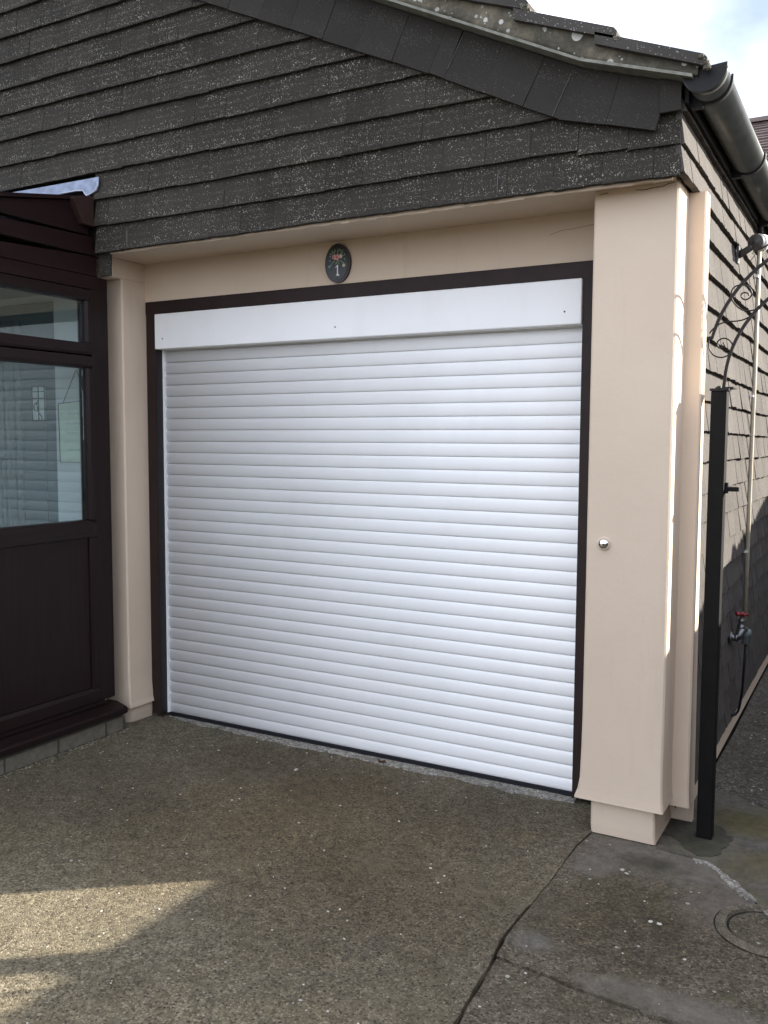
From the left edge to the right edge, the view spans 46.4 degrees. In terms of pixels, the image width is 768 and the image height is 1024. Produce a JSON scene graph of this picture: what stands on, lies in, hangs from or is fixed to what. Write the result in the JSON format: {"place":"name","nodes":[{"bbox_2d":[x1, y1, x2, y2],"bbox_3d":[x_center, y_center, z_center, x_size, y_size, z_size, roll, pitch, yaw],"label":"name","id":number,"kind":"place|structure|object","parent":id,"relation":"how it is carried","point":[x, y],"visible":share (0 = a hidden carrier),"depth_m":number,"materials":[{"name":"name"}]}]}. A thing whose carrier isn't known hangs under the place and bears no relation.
{"place":"outdoors","nodes":[
{"label":"outdoors","id":0,"kind":"place"},
{"bbox_2d":[0,728,134,777],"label":"gravel","id":1,"kind":"structure","parent":0,"point":[70,750],"depth_m":4.03,"materials":[{"name":"grey gravel"}]},
{"bbox_2d":[0,709,591,1023],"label":"driveway","id":2,"kind":"structure","parent":0,"point":[365,871],"depth_m":2.85,"materials":[{"name":"grey concrete"}]},
{"bbox_2d":[0,177,127,775],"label":"porch","id":3,"kind":"object","parent":2,"relation":"on","point":[57,680],"visible":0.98,"depth_m":4.01,"materials":[{"name":"dark brown upvc"},{"name":"glass"},{"name":"brick"}]},
{"bbox_2d":[0,301,58,526],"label":"front door","id":4,"kind":"structure","parent":3,"relation":"attached to","point":[28,470],"depth_m":4.44,"materials":[{"name":"clear glass"}]},
{"bbox_2d":[0,273,114,738],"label":"window frame","id":5,"kind":"structure","parent":3,"relation":"in","point":[89,354],"depth_m":4.12,"materials":[{"name":"plastic"}]},
{"bbox_2d":[58,370,80,461],"bbox_3d":[-1.466,-0.451,4.237,0.204,0.435,0.012,3,5,29],"label":"hanging sign","id":6,"kind":"object","parent":3,"relation":"hanging from","point":[69,427],"visible":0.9,"depth_m":4.25,"materials":[{"name":"white paper"}]},
{"bbox_2d":[169,715,576,803],"bbox_3d":[-0.181,1.085,4.007,2.120,0.010,0.094,3,5,29],"label":"threshold","id":7,"kind":"object","parent":2,"relation":"on","point":[515,789],"visible":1,"depth_m":3.86,"materials":[{"name":"grey concrete"}]},
{"bbox_2d":[8,712,765,1023],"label":"pebbles","id":8,"kind":"object","parent":2,"relation":"on","point":[650,921],"visible":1,"depth_m":2.86,"materials":[{"name":"white stone"}]},
{"bbox_2d":[460,959,667,1023],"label":"path","id":9,"kind":"structure","parent":0,"point":[507,993],"depth_m":2.25,"materials":[{"name":"concrete"}]},
{"bbox_2d":[497,832,767,1023],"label":"path","id":10,"kind":"structure","parent":0,"point":[650,973],"depth_m":2.54,"materials":[{"name":"concrete"}]},
{"bbox_2d":[713,904,767,957],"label":"drain cover","id":11,"kind":"object","parent":10,"relation":"on","point":[747,931],"visible":1,"depth_m":2.60,"materials":[{"name":"concrete"}]},
{"bbox_2d":[527,0,767,117],"label":"sky","id":12,"kind":"structure","parent":0,"point":[735,32],"materials":[{"name":"white"}]},
{"bbox_2d":[657,790,767,905],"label":"path","id":13,"kind":"structure","parent":0,"point":[741,859],"depth_m":3.13,"materials":[{"name":"concrete"}]},
{"bbox_2d":[661,818,733,856],"bbox_3d":[1.108,1.161,3.189,0.243,0.010,0.290,3,5,29],"label":"patch","id":14,"kind":"object","parent":13,"relation":"on","point":[683,832],"visible":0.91,"depth_m":3.18,"materials":[{"name":"grey concrete"}]},
{"bbox_2d":[696,258,767,839],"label":"garden arch gate","id":15,"kind":"structure","parent":14,"relation":"on","point":[719,488],"depth_m":3.11,"materials":[{"name":"black metal"}]},
{"bbox_2d":[693,858,767,915],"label":"patch","id":16,"kind":"object","parent":13,"relation":"on","point":[738,889],"visible":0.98,"depth_m":2.85,"materials":[{"name":"grey concrete"}]},
{"bbox_2d":[664,664,767,829],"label":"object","id":17,"kind":"structure","parent":0,"point":[733,730],"depth_m":4.65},
{"bbox_2d":[0,0,767,844],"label":"garage","id":18,"kind":"structure","parent":17,"relation":"on","point":[416,464],"depth_m":3.65,"materials":[{"name":"beige paint"}]},
{"bbox_2d":[325,244,351,282],"bbox_3d":[-0.196,-1.060,3.821,0.125,0.164,0.019,3,5,29],"label":"house number plaque","id":19,"kind":"object","parent":18,"relation":"attached to","point":[338,262],"visible":1,"depth_m":3.81,"materials":[{"name":"black ceramic"}]},
{"bbox_2d":[155,278,582,796],"bbox_3d":[-0.177,0.083,3.942,2.118,2.004,0.081,3,5,29],"label":"shutter door","id":20,"kind":"structure","parent":18,"relation":"in","point":[371,502],"depth_m":3.87,"materials":[{"name":"white metal"}]},
{"bbox_2d":[597,537,610,550],"bbox_3d":[0.759,0.111,3.100,0.049,0.049,0.022,3,5,29],"label":"key switch","id":21,"kind":"object","parent":18,"relation":"attached to","point":[603,543],"visible":1,"depth_m":3.10,"materials":[{"name":"silver metal"}]},
{"bbox_2d":[729,225,762,716],"bbox_3d":[1.744,-0.228,4.260,0.090,2.408,0.460,3,5,29],"label":"pipe","id":22,"kind":"object","parent":18,"relation":"attached to","point":[743,632],"visible":0.98,"depth_m":4.40,"materials":[{"name":"white plastic"}]},
{"bbox_2d":[736,234,767,263],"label":"wall fitting","id":23,"kind":"object","parent":18,"relation":"attached to","point":[758,242],"depth_m":3.80,"materials":[{"name":"grey plastic"}]},
{"bbox_2d":[749,115,767,161],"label":"house","id":24,"kind":"structure","parent":17,"relation":"on","point":[760,125],"depth_m":8.62,"materials":[{"name":"brown tile"}]},
{"bbox_2d":[715,668,767,808],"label":"path","id":25,"kind":"structure","parent":0,"point":[742,766],"depth_m":4.02,"materials":[{"name":"grey concrete"}]}
]}

